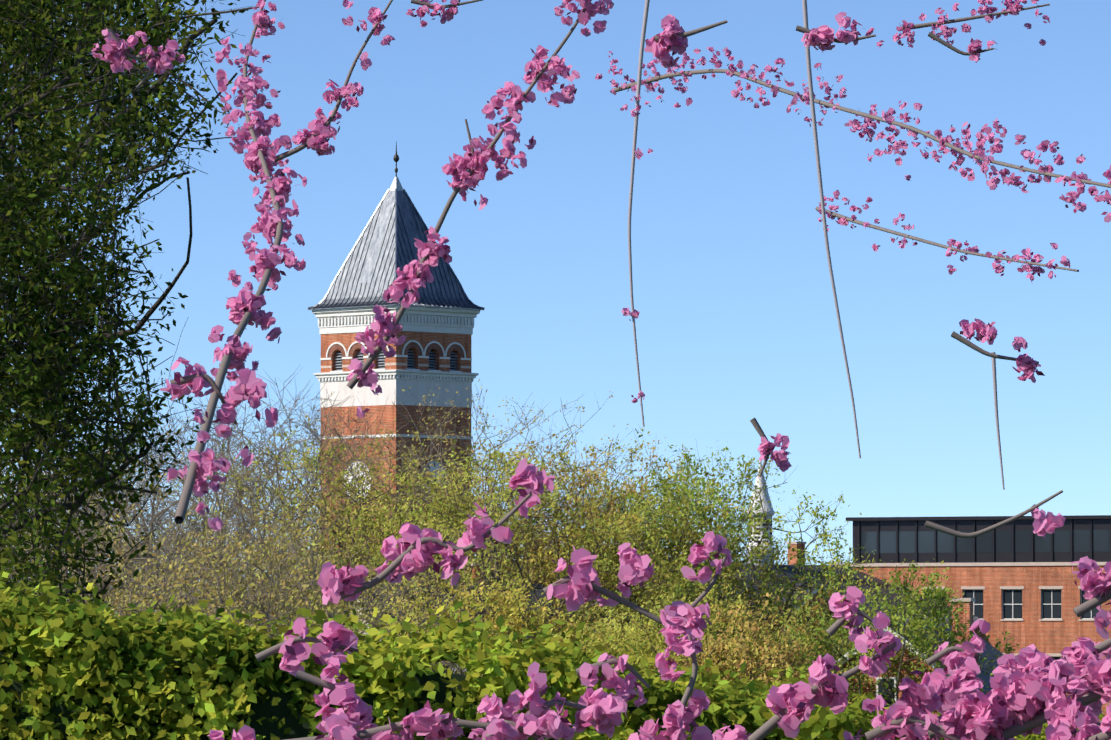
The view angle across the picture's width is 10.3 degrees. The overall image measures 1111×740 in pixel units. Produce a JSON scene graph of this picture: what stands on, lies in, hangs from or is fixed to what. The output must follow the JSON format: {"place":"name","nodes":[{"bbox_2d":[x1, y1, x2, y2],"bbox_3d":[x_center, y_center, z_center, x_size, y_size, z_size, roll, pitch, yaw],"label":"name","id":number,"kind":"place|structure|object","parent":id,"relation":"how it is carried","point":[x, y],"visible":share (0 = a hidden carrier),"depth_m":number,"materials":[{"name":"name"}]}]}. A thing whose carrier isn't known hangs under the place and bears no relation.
{"place":"outdoors","nodes":[
{"label":"outdoors","id":0,"kind":"place"},
{"bbox_2d":[0,0,1110,610],"label":"sky","id":1,"kind":"structure","parent":0,"point":[736,323],"materials":[{"name":"blue"}]},
{"bbox_2d":[93,0,1110,739],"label":"flowering branches","id":2,"kind":"object","parent":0,"point":[771,724],"visible":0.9,"depth_m":4.99,"materials":[{"name":"pink plant"}]},
{"bbox_2d":[92,0,1110,739],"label":"blossoms","id":3,"kind":"object","parent":2,"relation":"attached to","point":[952,706],"visible":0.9,"depth_m":4.18,"materials":[{"name":"pink plant"}]},
{"bbox_2d":[623,0,1004,489],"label":"hanging twigs","id":4,"kind":"object","parent":2,"relation":"attached to","point":[807,49],"visible":1,"depth_m":8.50,"materials":[{"name":"wood"}]},
{"bbox_2d":[621,85,652,402],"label":"blossoms","id":5,"kind":"object","parent":4,"relation":"attached to","point":[635,313],"visible":0.98,"depth_m":10.98,"materials":[{"name":"pink plant"}]},
{"bbox_3d":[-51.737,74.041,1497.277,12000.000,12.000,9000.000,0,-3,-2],"label":"ground","id":6,"kind":"structure","parent":0,"visible":0},
{"bbox_2d":[0,492,91,603],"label":"tree wood","id":7,"kind":"object","parent":6,"relation":"on","point":[29,560],"visible":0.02,"depth_m":253.76,"materials":[{"name":"brown plant"}]},
{"bbox_2d":[0,440,217,608],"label":"tree wood","id":8,"kind":"object","parent":6,"relation":"on","point":[116,550],"visible":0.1,"depth_m":286.15,"materials":[{"name":"brown plant"}]},
{"bbox_2d":[0,0,258,603],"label":"tree","id":9,"kind":"object","parent":6,"relation":"on","point":[46,364],"visible":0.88,"depth_m":56.88,"materials":[{"name":"green plant"}]},
{"bbox_2d":[0,417,282,622],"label":"tree wood","id":10,"kind":"object","parent":6,"relation":"on","point":[171,556],"visible":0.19,"depth_m":265.30,"materials":[{"name":"green plant"}]},
{"bbox_2d":[2,473,308,659],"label":"shrub","id":11,"kind":"object","parent":6,"relation":"on","point":[136,562],"visible":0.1,"depth_m":248.34,"materials":[{"name":"green plant"}]},
{"bbox_2d":[13,390,373,613],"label":"bare tree wood","id":12,"kind":"object","parent":6,"relation":"on","point":[233,501],"visible":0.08,"depth_m":373.13,"materials":[{"name":"brown plant"}]},
{"bbox_2d":[17,373,372,633],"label":"tree wood","id":13,"kind":"object","parent":6,"relation":"on","point":[142,524],"visible":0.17,"depth_m":299.46,"materials":[{"name":"green plant"}]},
{"bbox_2d":[10,408,420,658],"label":"bare tree wood","id":14,"kind":"object","parent":6,"relation":"on","point":[238,478],"visible":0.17,"depth_m":347.34,"materials":[{"name":"brown plant"}]},
{"bbox_2d":[0,480,452,667],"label":"shrub","id":15,"kind":"object","parent":6,"relation":"on","point":[181,579],"visible":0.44,"depth_m":234.86,"materials":[{"name":"green plant"}]},
{"bbox_2d":[5,368,472,619],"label":"bare tree wood","id":16,"kind":"object","parent":6,"relation":"on","point":[290,421],"visible":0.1,"depth_m":387.83,"materials":[{"name":"brown plant"}]},
{"bbox_2d":[6,368,545,622],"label":"bare tree wood","id":17,"kind":"object","parent":6,"relation":"on","point":[354,431],"visible":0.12,"depth_m":390.42,"materials":[{"name":"brown plant"}]},
{"bbox_2d":[92,418,501,634],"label":"tree wood","id":18,"kind":"object","parent":6,"relation":"on","point":[352,497],"visible":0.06,"depth_m":354.26,"materials":[{"name":"brown plant"}]},
{"bbox_2d":[156,497,540,674],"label":"shrub","id":19,"kind":"object","parent":6,"relation":"on","point":[372,569],"visible":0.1,"depth_m":296.75,"materials":[{"name":"green plant"}]},
{"bbox_2d":[307,142,484,619],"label":"clock tower","id":20,"kind":"structure","parent":6,"relation":"on","point":[436,321],"depth_m":403.34,"materials":[{"name":"brick"}]},
{"bbox_2d":[343,563,559,675],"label":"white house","id":21,"kind":"structure","parent":6,"relation":"on","point":[539,595],"depth_m":340.36,"materials":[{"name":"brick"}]},
{"bbox_2d":[342,567,628,688],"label":"shrub","id":22,"kind":"object","parent":6,"relation":"on","point":[508,609],"visible":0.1,"depth_m":288.42,"materials":[{"name":"green plant"}]},
{"bbox_2d":[278,388,697,623],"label":"tree wood","id":23,"kind":"object","parent":6,"relation":"on","point":[427,501],"visible":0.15,"depth_m":355.82,"materials":[{"name":"green plant"}]},
{"bbox_2d":[245,426,754,676],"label":"tree wood","id":24,"kind":"object","parent":6,"relation":"on","point":[495,517],"visible":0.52,"depth_m":338.76,"materials":[{"name":"green plant"}]},
{"bbox_2d":[261,379,746,661],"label":"bare tree wood","id":25,"kind":"object","parent":6,"relation":"on","point":[439,424],"visible":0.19,"depth_m":380.27,"materials":[{"name":"brown plant"}]},
{"bbox_2d":[369,415,732,645],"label":"tree wood","id":26,"kind":"object","parent":6,"relation":"on","point":[582,484],"visible":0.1,"depth_m":356.93,"materials":[{"name":"brown plant"}]},
{"bbox_2d":[0,571,1105,739],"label":"hedge","id":27,"kind":"object","parent":6,"relation":"on","point":[185,635],"depth_m":17.97,"materials":[{"name":"green plant"}]},
{"bbox_2d":[424,426,756,659],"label":"tree wood","id":28,"kind":"object","parent":6,"relation":"on","point":[561,454],"visible":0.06,"depth_m":360.14,"materials":[{"name":"brown plant"}]},
{"bbox_2d":[235,461,977,673],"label":"church","id":29,"kind":"structure","parent":6,"relation":"on","point":[766,504],"depth_m":448.43,"materials":[{"name":"brick"}]},
{"bbox_2d":[539,570,829,736],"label":"shrub","id":30,"kind":"object","parent":6,"relation":"on","point":[642,645],"visible":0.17,"depth_m":280.48,"materials":[{"name":"green plant"}]},
{"bbox_2d":[511,475,888,672],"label":"tree wood","id":31,"kind":"object","parent":6,"relation":"on","point":[610,552],"visible":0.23,"depth_m":346.39,"materials":[{"name":"green plant"}]},
{"bbox_2d":[549,443,909,663],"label":"tree wood","id":32,"kind":"object","parent":6,"relation":"on","point":[664,489],"visible":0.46,"depth_m":348.36,"materials":[{"name":"green plant"}]},
{"bbox_2d":[643,581,860,736],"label":"shrub","id":33,"kind":"object","parent":6,"relation":"on","point":[716,649],"visible":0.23,"depth_m":276.02,"materials":[{"name":"green plant"}]},
{"bbox_2d":[757,558,1018,702],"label":"shrub","id":34,"kind":"object","parent":6,"relation":"on","point":[919,640],"visible":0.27,"depth_m":297.33,"materials":[{"name":"green plant"}]},
{"bbox_2d":[831,598,1003,715],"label":"house","id":35,"kind":"structure","parent":6,"relation":"on","point":[968,608],"depth_m":301.05,"materials":[{"name":"brick"}]},
{"bbox_2d":[834,515,1110,720],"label":"modern block","id":36,"kind":"structure","parent":6,"relation":"on","point":[1016,578],"depth_m":450.91,"materials":[{"name":"brick"}]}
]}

